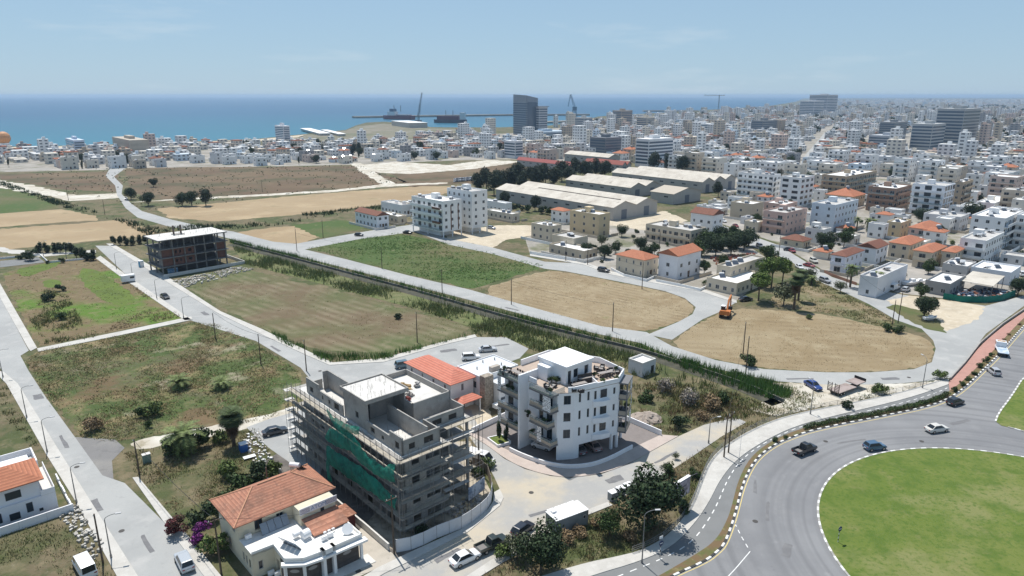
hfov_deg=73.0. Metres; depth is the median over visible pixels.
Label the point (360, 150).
broadleaf tree
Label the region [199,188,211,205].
eucalyptus tree
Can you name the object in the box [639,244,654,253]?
broadleaf tree
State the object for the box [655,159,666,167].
town house
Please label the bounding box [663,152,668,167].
eucalyptus tree
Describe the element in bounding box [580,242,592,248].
broadleaf tree
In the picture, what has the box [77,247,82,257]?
cypress tree
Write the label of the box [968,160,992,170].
apartment block
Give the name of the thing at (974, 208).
broadleaf tree
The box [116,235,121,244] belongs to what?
cypress tree
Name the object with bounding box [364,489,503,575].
pavement
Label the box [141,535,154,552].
road patch
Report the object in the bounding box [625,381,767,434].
weeds
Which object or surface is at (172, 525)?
bougainvillea shrub
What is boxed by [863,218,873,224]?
palm tree
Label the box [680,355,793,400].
reeds
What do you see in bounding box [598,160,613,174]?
eucalyptus tree
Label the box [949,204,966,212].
outbuilding
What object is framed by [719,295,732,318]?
excavator
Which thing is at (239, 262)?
site wall
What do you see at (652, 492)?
broadleaf tree
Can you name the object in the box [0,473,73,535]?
boundary wall
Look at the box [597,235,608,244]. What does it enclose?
olive tree
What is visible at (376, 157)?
town house
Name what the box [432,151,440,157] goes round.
broadleaf tree
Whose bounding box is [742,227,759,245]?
broadleaf tree
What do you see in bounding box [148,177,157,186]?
broadleaf tree
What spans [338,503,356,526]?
garden shed
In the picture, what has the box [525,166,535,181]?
eucalyptus tree
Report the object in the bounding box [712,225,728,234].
broadleaf tree
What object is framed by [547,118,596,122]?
breakwater
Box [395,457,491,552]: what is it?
hoarding
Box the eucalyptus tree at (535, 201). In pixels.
[530,194,541,207]
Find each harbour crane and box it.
[415,92,421,121]
[568,94,577,116]
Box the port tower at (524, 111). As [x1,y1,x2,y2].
[513,94,537,134]
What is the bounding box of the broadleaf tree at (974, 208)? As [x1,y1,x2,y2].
[963,201,985,213]
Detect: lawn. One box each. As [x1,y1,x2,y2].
[819,448,1023,575]
[996,379,1023,430]
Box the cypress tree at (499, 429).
[496,421,501,438]
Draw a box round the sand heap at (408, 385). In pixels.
[401,382,412,389]
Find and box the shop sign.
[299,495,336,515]
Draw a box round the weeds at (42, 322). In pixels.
[29,288,95,343]
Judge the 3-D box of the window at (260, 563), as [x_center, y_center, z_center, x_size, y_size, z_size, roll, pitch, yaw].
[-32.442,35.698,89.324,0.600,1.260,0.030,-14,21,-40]
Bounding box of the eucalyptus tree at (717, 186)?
[712,181,722,196]
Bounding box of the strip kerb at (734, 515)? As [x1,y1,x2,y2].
[670,325,1023,575]
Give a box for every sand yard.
[446,225,530,247]
[464,404,491,424]
[610,211,686,229]
[750,380,938,415]
[887,296,984,330]
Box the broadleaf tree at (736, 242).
[723,234,742,254]
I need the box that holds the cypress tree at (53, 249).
[51,242,57,252]
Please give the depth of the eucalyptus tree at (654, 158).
560.91 m
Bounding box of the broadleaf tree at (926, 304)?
[913,295,939,315]
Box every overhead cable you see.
[136,443,212,517]
[239,498,390,518]
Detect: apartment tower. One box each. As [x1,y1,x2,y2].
[65,136,84,149]
[112,135,149,152]
[275,123,290,143]
[504,137,522,158]
[522,128,561,135]
[575,115,591,124]
[590,134,621,152]
[612,109,632,125]
[635,134,673,166]
[637,115,654,126]
[698,121,710,131]
[751,118,776,129]
[799,100,823,114]
[809,94,837,111]
[868,132,905,148]
[879,120,907,134]
[909,121,945,149]
[936,106,980,143]
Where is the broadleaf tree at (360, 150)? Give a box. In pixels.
[355,148,362,155]
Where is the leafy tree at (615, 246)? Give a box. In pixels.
[611,240,622,252]
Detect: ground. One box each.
[0,98,1023,575]
[0,99,1023,191]
[364,160,516,173]
[526,222,765,299]
[722,197,1023,302]
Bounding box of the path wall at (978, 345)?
[949,309,1023,379]
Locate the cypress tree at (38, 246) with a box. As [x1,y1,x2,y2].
[34,241,41,252]
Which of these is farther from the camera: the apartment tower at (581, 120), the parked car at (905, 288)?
the apartment tower at (581, 120)
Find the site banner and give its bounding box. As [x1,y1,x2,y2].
[167,267,177,273]
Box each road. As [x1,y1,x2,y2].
[0,257,43,266]
[0,298,202,575]
[96,246,527,382]
[106,168,1023,383]
[230,225,733,339]
[381,409,744,575]
[676,327,1023,575]
[801,133,824,162]
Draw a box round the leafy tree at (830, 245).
[823,242,833,249]
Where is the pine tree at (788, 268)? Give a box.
[777,257,792,283]
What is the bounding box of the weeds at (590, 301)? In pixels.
[478,271,692,330]
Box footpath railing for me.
[632,376,944,550]
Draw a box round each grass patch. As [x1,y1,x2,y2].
[16,262,60,275]
[42,280,61,287]
[79,268,134,305]
[886,305,946,332]
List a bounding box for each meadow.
[292,219,364,237]
[309,234,538,288]
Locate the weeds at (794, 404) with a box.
[756,385,893,416]
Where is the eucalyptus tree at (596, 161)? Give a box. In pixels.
[591,157,600,173]
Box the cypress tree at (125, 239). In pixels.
[122,235,128,244]
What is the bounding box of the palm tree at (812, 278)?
[807,275,817,284]
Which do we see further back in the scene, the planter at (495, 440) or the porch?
the porch
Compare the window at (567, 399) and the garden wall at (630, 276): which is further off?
the garden wall at (630, 276)
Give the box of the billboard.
[672,474,690,512]
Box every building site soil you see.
[265,454,421,557]
[359,441,489,550]
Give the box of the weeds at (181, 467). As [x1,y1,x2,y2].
[122,428,278,500]
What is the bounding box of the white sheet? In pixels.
[243,454,255,458]
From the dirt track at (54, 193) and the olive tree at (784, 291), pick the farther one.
the dirt track at (54, 193)
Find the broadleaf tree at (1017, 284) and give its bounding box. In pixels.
[1009,277,1023,295]
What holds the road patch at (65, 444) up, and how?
on the road at (136, 518)
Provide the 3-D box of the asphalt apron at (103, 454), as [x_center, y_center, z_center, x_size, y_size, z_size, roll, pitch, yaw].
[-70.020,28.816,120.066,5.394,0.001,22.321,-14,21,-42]
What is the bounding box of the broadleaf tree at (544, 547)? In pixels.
[514,515,568,573]
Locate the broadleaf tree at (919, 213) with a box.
[914,207,929,221]
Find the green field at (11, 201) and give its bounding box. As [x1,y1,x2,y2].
[0,188,58,213]
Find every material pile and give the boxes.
[405,391,414,396]
[413,381,419,386]
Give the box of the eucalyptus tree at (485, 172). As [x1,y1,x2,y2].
[478,166,490,188]
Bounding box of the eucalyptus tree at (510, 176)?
[502,167,516,183]
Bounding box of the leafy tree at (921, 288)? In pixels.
[914,282,929,298]
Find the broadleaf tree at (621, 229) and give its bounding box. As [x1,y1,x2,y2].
[617,224,628,236]
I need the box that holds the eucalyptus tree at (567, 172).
[562,166,575,178]
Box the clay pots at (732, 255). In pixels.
[710,253,755,264]
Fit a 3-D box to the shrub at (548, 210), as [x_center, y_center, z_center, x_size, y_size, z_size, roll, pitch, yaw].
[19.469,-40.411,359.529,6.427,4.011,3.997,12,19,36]
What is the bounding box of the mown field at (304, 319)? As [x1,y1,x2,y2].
[177,269,469,352]
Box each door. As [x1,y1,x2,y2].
[326,557,332,573]
[621,209,626,218]
[635,189,639,195]
[644,206,648,214]
[685,195,688,202]
[705,184,709,192]
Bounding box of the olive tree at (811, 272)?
[804,268,817,280]
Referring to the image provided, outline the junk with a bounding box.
[953,287,1009,296]
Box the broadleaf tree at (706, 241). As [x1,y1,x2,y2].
[693,235,710,255]
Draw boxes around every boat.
[902,278,919,285]
[922,315,936,320]
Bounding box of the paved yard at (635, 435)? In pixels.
[473,419,658,463]
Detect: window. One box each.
[4,489,21,500]
[9,511,20,520]
[26,502,33,511]
[254,518,261,529]
[258,560,262,569]
[509,396,512,404]
[547,414,551,422]
[547,429,551,439]
[563,413,569,421]
[563,430,569,437]
[564,396,570,404]
[568,371,570,383]
[584,364,587,373]
[599,422,605,430]
[600,389,606,397]
[600,406,605,414]
[619,400,622,410]
[620,384,623,393]
[833,266,839,271]
[917,262,923,267]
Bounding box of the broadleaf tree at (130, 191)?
[123,187,136,199]
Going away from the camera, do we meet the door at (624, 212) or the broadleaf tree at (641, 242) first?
the broadleaf tree at (641, 242)
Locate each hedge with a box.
[803,409,886,428]
[884,391,950,412]
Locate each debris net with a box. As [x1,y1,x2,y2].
[325,428,395,482]
[326,445,396,509]
[326,459,331,481]
[327,409,359,434]
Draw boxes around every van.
[72,551,97,575]
[469,446,495,466]
[890,282,899,290]
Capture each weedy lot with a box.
[26,323,302,440]
[768,280,894,325]
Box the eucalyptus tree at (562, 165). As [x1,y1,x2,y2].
[555,160,570,181]
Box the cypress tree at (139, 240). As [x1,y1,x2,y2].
[136,235,141,243]
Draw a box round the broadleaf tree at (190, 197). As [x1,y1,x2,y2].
[182,190,198,205]
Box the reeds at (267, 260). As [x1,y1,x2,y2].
[232,244,639,361]
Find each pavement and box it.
[0,284,36,350]
[0,371,137,575]
[37,317,192,351]
[96,256,189,318]
[107,244,476,364]
[132,477,220,575]
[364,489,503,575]
[467,502,611,575]
[470,433,677,476]
[530,254,736,302]
[543,379,948,575]
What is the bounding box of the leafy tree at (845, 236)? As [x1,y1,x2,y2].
[837,227,854,246]
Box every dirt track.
[0,180,118,200]
[0,247,95,256]
[131,407,299,448]
[140,182,447,201]
[349,163,394,184]
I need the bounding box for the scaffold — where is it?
[283,382,483,538]
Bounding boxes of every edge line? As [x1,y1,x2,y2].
[678,330,1023,575]
[728,551,749,575]
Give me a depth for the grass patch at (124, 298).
222.99 m
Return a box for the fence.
[943,290,1015,302]
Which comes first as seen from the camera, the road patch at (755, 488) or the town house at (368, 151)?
the road patch at (755, 488)
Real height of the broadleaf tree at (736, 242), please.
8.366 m
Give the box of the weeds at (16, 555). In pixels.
[0,517,115,575]
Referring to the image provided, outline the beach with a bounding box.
[13,134,306,147]
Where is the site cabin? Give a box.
[545,500,588,533]
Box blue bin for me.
[238,441,247,453]
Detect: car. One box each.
[160,293,169,298]
[174,549,195,573]
[261,425,286,436]
[394,359,406,369]
[448,548,481,568]
[461,352,480,360]
[478,345,496,352]
[510,520,534,535]
[531,441,551,451]
[578,444,587,455]
[583,440,602,451]
[597,266,609,272]
[738,295,752,301]
[795,264,803,268]
[803,262,815,267]
[803,379,822,390]
[809,257,817,262]
[818,276,831,282]
[862,440,886,451]
[901,286,910,291]
[924,423,949,433]
[945,396,964,406]
[986,367,1001,375]
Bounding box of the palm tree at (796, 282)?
[788,272,805,309]
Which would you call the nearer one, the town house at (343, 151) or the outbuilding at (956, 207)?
the outbuilding at (956, 207)
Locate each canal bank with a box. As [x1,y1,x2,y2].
[236,250,630,362]
[248,247,759,386]
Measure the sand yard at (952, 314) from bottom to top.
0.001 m
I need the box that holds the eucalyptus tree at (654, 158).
[647,151,661,166]
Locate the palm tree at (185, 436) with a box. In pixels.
[160,419,206,457]
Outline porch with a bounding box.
[453,392,481,410]
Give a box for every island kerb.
[817,447,1023,575]
[995,377,1023,431]
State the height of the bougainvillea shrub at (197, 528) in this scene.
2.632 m
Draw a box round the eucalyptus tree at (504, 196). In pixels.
[499,191,510,201]
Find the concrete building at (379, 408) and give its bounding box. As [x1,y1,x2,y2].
[293,369,470,531]
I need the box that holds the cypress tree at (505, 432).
[503,424,508,439]
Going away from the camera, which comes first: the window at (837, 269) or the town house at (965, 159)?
the window at (837, 269)
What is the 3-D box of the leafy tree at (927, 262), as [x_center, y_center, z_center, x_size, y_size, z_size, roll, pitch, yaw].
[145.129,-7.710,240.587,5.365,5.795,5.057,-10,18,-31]
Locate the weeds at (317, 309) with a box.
[176,275,460,347]
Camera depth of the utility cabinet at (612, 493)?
106.01 m
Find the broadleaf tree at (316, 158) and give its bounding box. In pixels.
[311,155,319,161]
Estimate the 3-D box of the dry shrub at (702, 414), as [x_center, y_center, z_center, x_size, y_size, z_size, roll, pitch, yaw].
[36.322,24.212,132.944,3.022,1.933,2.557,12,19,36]
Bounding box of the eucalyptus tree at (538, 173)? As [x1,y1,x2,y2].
[529,164,546,182]
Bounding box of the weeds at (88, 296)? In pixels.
[6,260,167,344]
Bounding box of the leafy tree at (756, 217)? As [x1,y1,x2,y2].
[753,213,762,219]
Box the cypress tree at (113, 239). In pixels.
[110,235,116,244]
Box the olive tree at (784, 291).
[772,279,793,305]
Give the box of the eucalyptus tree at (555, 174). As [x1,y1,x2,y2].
[547,166,562,184]
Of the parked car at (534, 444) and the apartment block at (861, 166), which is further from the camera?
the apartment block at (861, 166)
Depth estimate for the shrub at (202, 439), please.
121.44 m
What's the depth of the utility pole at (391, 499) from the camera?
92.51 m
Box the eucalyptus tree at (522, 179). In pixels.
[516,170,529,184]
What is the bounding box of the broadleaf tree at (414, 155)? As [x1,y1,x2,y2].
[410,151,418,159]
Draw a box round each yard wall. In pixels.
[471,412,504,432]
[509,445,632,468]
[622,416,661,434]
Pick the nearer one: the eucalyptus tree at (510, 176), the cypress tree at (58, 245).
the cypress tree at (58, 245)
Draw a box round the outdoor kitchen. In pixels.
[578,372,593,382]
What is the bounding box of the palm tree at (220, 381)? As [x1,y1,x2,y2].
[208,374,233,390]
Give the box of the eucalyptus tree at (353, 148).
[349,143,355,154]
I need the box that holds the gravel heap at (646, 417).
[631,411,661,425]
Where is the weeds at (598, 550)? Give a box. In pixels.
[498,416,765,575]
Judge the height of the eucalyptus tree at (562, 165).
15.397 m
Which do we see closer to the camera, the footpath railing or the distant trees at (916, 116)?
the footpath railing
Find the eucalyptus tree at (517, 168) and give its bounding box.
[511,162,525,177]
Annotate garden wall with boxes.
[0,254,83,262]
[530,251,598,260]
[611,268,656,280]
[656,279,705,290]
[823,269,856,284]
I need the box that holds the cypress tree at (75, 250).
[72,247,78,257]
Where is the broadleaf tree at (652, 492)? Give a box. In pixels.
[611,462,686,531]
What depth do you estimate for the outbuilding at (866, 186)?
436.77 m
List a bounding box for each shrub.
[15,252,23,259]
[22,248,37,259]
[41,291,55,301]
[54,284,65,290]
[54,312,66,318]
[80,416,107,429]
[132,407,147,416]
[142,400,163,415]
[144,419,151,426]
[160,440,183,457]
[164,433,193,453]
[164,512,190,535]
[185,499,217,525]
[188,520,212,545]
[193,425,215,446]
[195,532,230,554]
[210,428,230,443]
[210,489,231,504]
[217,458,238,479]
[225,471,252,490]
[240,460,268,483]
[263,459,282,477]
[394,313,402,318]
[413,523,428,534]
[471,466,484,476]
[481,456,495,468]
[494,542,514,558]
[515,203,523,209]
[524,204,531,210]
[538,205,546,212]
[545,207,552,213]
[560,527,575,545]
[571,525,587,538]
[588,517,599,526]
[622,529,636,543]
[637,389,654,403]
[656,377,675,391]
[659,461,674,475]
[671,416,690,425]
[678,499,690,514]
[679,387,700,406]
[689,467,702,479]
[692,409,708,420]
[701,392,721,410]
[717,390,729,403]
[739,353,757,365]
[841,400,853,408]
[870,382,889,393]
[882,322,891,331]
[891,325,905,332]
[931,369,948,378]
[964,376,971,380]
[982,356,991,360]
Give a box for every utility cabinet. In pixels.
[607,488,617,501]
[615,485,625,495]
[623,481,631,494]
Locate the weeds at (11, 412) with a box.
[0,385,36,445]
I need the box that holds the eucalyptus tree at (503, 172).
[500,169,505,185]
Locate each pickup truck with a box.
[473,533,505,554]
[791,441,817,456]
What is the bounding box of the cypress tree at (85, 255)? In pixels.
[82,248,88,260]
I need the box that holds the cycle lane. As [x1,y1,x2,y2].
[594,384,949,575]
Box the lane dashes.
[619,388,946,575]
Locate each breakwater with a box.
[352,114,589,117]
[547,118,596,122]
[643,110,698,111]
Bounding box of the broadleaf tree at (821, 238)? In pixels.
[815,231,837,246]
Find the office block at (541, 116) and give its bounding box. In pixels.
[535,106,548,130]
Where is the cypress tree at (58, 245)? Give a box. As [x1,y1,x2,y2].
[55,242,62,252]
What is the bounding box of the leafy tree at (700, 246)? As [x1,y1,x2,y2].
[689,240,705,256]
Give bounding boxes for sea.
[0,97,1023,145]
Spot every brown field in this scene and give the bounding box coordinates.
[0,172,121,191]
[125,166,405,199]
[391,163,523,186]
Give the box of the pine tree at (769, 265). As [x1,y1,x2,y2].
[755,256,790,287]
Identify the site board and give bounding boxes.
[468,477,484,504]
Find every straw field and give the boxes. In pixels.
[0,209,97,226]
[0,220,155,248]
[158,186,471,220]
[238,226,316,242]
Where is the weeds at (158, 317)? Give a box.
[105,284,179,331]
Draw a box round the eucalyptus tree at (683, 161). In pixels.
[675,155,689,169]
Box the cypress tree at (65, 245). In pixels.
[61,242,67,252]
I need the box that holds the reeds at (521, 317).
[229,238,792,402]
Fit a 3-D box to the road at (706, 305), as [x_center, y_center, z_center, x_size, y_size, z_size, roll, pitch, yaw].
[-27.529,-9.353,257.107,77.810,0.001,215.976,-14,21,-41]
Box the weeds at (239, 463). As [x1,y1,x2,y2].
[126,429,264,511]
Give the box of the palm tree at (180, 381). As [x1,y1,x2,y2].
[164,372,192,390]
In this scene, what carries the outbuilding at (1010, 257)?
on the town ground at (912, 272)
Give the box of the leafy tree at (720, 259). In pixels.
[716,253,728,263]
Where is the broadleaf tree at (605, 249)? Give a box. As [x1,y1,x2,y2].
[598,243,612,258]
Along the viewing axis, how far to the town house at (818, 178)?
484.15 m
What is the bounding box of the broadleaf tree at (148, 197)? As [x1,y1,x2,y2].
[138,192,154,205]
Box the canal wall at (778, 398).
[234,242,783,401]
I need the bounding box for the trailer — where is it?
[827,375,865,395]
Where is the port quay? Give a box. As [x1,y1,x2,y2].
[293,124,455,143]
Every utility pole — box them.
[93,514,103,563]
[133,439,139,474]
[207,517,222,574]
[303,340,306,370]
[385,495,396,554]
[477,428,478,467]
[723,415,730,456]
[728,411,734,452]
[745,336,749,372]
[897,292,902,322]
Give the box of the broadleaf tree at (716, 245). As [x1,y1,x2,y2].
[709,234,728,255]
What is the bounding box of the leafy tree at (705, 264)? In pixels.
[699,260,711,272]
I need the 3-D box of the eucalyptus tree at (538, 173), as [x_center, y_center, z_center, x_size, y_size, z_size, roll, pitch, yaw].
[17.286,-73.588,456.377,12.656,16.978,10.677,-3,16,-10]
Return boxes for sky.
[0,0,1023,96]
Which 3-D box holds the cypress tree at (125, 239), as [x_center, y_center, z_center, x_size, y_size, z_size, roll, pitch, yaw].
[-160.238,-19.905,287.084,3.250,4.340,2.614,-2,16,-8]
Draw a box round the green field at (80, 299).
[3,259,180,345]
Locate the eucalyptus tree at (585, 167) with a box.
[576,160,594,174]
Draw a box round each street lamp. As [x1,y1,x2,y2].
[21,385,32,417]
[41,416,54,451]
[70,462,84,502]
[104,512,120,557]
[641,509,660,562]
[808,377,813,413]
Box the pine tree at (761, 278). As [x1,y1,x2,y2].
[750,270,772,300]
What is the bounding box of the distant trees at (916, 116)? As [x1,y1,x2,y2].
[438,103,1023,141]
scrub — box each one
[0,181,169,234]
[17,165,403,208]
[167,218,300,230]
[302,204,380,217]
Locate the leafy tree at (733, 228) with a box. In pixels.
[728,225,742,232]
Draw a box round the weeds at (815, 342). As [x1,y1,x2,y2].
[672,308,934,371]
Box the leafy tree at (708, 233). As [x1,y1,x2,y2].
[705,232,717,250]
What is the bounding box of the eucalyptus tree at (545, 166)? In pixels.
[541,163,551,182]
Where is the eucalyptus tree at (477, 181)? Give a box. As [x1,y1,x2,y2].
[470,172,484,188]
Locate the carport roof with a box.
[959,271,1004,293]
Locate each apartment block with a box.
[410,192,461,237]
[447,184,487,233]
[526,142,543,153]
[537,148,556,159]
[564,146,579,156]
[585,147,595,151]
[667,154,683,169]
[684,151,704,171]
[701,156,726,173]
[702,151,718,156]
[731,160,755,171]
[734,157,754,160]
[748,149,767,153]
[759,160,786,175]
[784,162,807,174]
[807,159,831,172]
[818,161,842,173]
[828,149,850,161]
[848,162,871,169]
[849,153,859,162]
[855,153,878,170]
[860,148,881,154]
[878,155,895,162]
[879,162,893,176]
[892,157,917,180]
[913,152,934,160]
[914,160,919,179]
[918,158,945,178]
[929,155,948,163]
[936,166,961,182]
[939,163,968,178]
[949,156,960,163]
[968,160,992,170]
[971,156,987,160]
[979,164,1006,173]
[983,170,1013,183]
[986,173,1023,197]
[987,155,1010,164]
[989,168,1019,174]
[1000,187,1023,206]
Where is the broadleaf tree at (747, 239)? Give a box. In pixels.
[735,230,755,250]
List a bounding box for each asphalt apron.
[75,437,123,478]
[247,410,321,473]
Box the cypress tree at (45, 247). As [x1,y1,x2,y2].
[42,241,50,252]
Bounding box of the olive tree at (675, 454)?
[671,452,679,457]
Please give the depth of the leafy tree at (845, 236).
281.21 m
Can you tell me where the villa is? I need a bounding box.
[209,462,375,575]
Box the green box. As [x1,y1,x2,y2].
[141,452,151,463]
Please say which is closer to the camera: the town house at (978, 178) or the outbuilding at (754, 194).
the outbuilding at (754, 194)
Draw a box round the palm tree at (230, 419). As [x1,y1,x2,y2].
[216,405,244,446]
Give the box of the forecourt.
[280,529,396,575]
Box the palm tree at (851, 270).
[844,264,860,287]
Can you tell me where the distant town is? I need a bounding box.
[0,98,1023,166]
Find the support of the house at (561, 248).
on the town ground at (626, 240)
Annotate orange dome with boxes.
[0,131,10,144]
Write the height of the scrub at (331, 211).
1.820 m
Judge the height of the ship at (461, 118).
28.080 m
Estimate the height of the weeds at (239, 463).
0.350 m
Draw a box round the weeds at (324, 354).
[271,331,467,361]
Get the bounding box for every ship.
[383,105,414,119]
[434,110,466,122]
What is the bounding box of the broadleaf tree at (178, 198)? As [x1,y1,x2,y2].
[173,192,186,205]
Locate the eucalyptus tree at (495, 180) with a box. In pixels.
[486,168,503,194]
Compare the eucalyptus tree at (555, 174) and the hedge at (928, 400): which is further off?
the eucalyptus tree at (555, 174)
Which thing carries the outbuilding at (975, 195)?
on the town ground at (912, 272)
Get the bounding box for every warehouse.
[496,181,656,220]
[517,157,579,172]
[564,150,619,161]
[565,173,659,195]
[585,158,631,170]
[612,166,735,192]
[650,185,700,204]
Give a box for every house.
[0,447,58,526]
[56,158,60,167]
[59,156,78,169]
[84,159,99,167]
[107,155,126,167]
[128,154,146,166]
[132,159,146,168]
[148,154,166,165]
[154,158,166,166]
[189,154,204,162]
[209,151,221,163]
[221,155,236,164]
[222,153,236,160]
[239,154,252,163]
[248,152,261,157]
[253,157,267,165]
[257,154,272,161]
[270,159,283,164]
[276,154,290,162]
[291,151,298,159]
[299,149,313,160]
[302,153,318,162]
[328,156,337,162]
[338,147,349,155]
[338,155,352,163]
[349,207,395,229]
[364,147,376,157]
[370,153,382,161]
[377,146,389,158]
[381,199,411,216]
[384,211,411,225]
[391,150,401,157]
[396,153,410,161]
[403,355,475,407]
[425,148,437,159]
[438,150,447,157]
[446,149,458,157]
[457,354,517,409]
[470,153,482,157]
[484,151,495,158]
[487,198,520,212]
[487,208,526,222]
[497,149,503,157]
[521,221,561,244]
[529,149,536,157]
[541,241,605,262]
[545,207,569,224]
[552,232,587,244]
[553,147,563,158]
[561,206,617,237]
[612,149,628,159]
[615,249,658,277]
[623,145,634,158]
[628,353,655,376]
[630,154,634,162]
[636,220,705,246]
[647,243,711,283]
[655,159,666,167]
[683,149,699,152]
[690,207,723,231]
[706,270,757,295]
[711,149,725,156]
[716,254,763,276]
[723,162,739,176]
[723,197,763,219]
[731,151,743,155]
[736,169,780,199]
[744,219,762,231]
[750,153,767,158]
[752,154,765,160]
[755,160,767,167]
[760,149,776,154]
[761,204,806,234]
[762,197,797,215]
[767,157,782,160]
[768,154,781,157]
[771,234,821,251]
[777,153,786,159]
[779,172,814,206]
[786,152,800,162]
[801,196,864,233]
[805,221,836,245]
[807,156,823,159]
[809,151,826,157]
[810,173,825,183]
[820,247,873,276]
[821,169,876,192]
[825,186,865,209]
[834,231,860,247]
[842,164,847,170]
[857,239,900,267]
[858,262,907,297]
[865,181,911,210]
[877,161,882,173]
[886,217,911,238]
[886,235,925,262]
[887,175,903,181]
[905,179,955,215]
[908,220,940,236]
[911,242,947,267]
[915,174,931,180]
[923,208,968,233]
[925,271,965,295]
[934,246,964,269]
[942,257,975,275]
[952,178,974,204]
[954,155,969,162]
[958,207,1023,252]
[959,228,1003,262]
[966,172,984,189]
[970,260,1020,284]
[976,195,999,208]
[978,184,988,196]
[992,206,1021,209]
[1004,162,1019,169]
[1007,212,1023,247]
[1011,197,1023,211]
[1019,167,1023,174]
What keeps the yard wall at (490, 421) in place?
on the ground at (190, 482)
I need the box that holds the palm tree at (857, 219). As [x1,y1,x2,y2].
[853,217,861,231]
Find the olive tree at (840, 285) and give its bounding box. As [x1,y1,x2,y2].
[833,280,847,292]
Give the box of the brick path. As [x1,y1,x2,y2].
[949,312,1023,389]
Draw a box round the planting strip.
[659,318,1023,575]
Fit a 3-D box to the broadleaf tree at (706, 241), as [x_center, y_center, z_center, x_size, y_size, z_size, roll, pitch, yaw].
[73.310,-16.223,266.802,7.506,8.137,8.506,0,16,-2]
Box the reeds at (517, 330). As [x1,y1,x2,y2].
[469,316,717,390]
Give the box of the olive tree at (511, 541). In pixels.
[504,531,530,558]
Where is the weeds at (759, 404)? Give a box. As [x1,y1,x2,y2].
[625,382,771,435]
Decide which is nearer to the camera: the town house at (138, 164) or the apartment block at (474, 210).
the apartment block at (474, 210)
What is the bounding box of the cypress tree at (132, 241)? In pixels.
[129,236,134,244]
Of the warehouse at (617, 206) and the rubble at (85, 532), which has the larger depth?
the warehouse at (617, 206)
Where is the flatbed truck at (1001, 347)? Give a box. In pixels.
[995,339,1009,356]
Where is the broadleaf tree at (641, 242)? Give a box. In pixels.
[633,236,646,247]
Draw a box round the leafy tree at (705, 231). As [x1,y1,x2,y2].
[696,228,714,238]
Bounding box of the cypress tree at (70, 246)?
[67,243,74,252]
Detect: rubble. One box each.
[59,504,103,559]
[173,266,252,287]
[243,430,281,478]
[445,495,481,517]
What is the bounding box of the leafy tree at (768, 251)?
[759,245,779,256]
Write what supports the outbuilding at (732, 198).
on the town ground at (912, 272)
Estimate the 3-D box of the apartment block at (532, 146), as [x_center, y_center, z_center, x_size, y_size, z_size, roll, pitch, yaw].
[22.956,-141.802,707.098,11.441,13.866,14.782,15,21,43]
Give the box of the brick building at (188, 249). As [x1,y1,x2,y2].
[143,225,228,275]
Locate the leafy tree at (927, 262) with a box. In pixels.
[922,258,938,273]
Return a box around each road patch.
[33,393,43,399]
[59,435,68,447]
[90,498,103,511]
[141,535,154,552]
[434,548,460,562]
[440,348,456,351]
[529,510,546,516]
[605,475,623,482]
[654,451,676,462]
[753,480,756,492]
[766,501,769,520]
[781,543,792,557]
[837,439,865,443]
[881,377,899,379]
[948,419,969,424]
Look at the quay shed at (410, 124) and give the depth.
1333.67 m
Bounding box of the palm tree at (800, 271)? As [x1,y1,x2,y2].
[793,269,809,300]
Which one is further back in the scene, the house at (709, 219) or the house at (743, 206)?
the house at (743, 206)
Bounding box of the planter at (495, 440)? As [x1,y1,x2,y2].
[487,434,510,446]
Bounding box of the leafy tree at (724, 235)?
[715,232,731,249]
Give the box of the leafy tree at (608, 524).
[594,507,621,535]
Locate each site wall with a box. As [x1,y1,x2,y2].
[164,255,244,276]
[329,492,389,550]
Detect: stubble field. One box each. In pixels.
[487,271,693,330]
[673,308,934,371]
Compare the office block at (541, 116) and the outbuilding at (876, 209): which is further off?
the office block at (541, 116)
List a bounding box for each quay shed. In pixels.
[300,128,329,135]
[321,130,345,135]
[391,120,427,127]
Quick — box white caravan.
[120,273,134,282]
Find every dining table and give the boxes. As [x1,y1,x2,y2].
[511,369,521,373]
[571,381,586,386]
[597,370,613,377]
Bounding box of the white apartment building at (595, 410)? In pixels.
[497,347,632,459]
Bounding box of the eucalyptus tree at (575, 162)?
[570,157,580,174]
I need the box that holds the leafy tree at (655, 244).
[651,241,659,252]
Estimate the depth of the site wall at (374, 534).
97.79 m
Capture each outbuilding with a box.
[697,203,712,207]
[708,198,725,204]
[709,203,726,206]
[710,206,727,214]
[720,189,734,202]
[727,195,743,207]
[740,215,753,223]
[749,191,763,200]
[757,192,773,206]
[806,212,810,221]
[812,245,833,259]
[813,189,827,200]
[835,222,855,232]
[862,183,878,193]
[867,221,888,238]
[869,205,883,213]
[869,213,875,219]
[875,211,894,222]
[885,207,905,212]
[889,178,899,183]
[893,213,911,218]
[898,181,910,184]
[920,237,930,244]
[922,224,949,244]
[935,216,955,232]
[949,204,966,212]
[970,190,980,202]
[999,251,1023,265]
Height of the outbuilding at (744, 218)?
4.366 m
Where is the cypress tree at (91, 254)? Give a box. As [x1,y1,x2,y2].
[88,248,95,260]

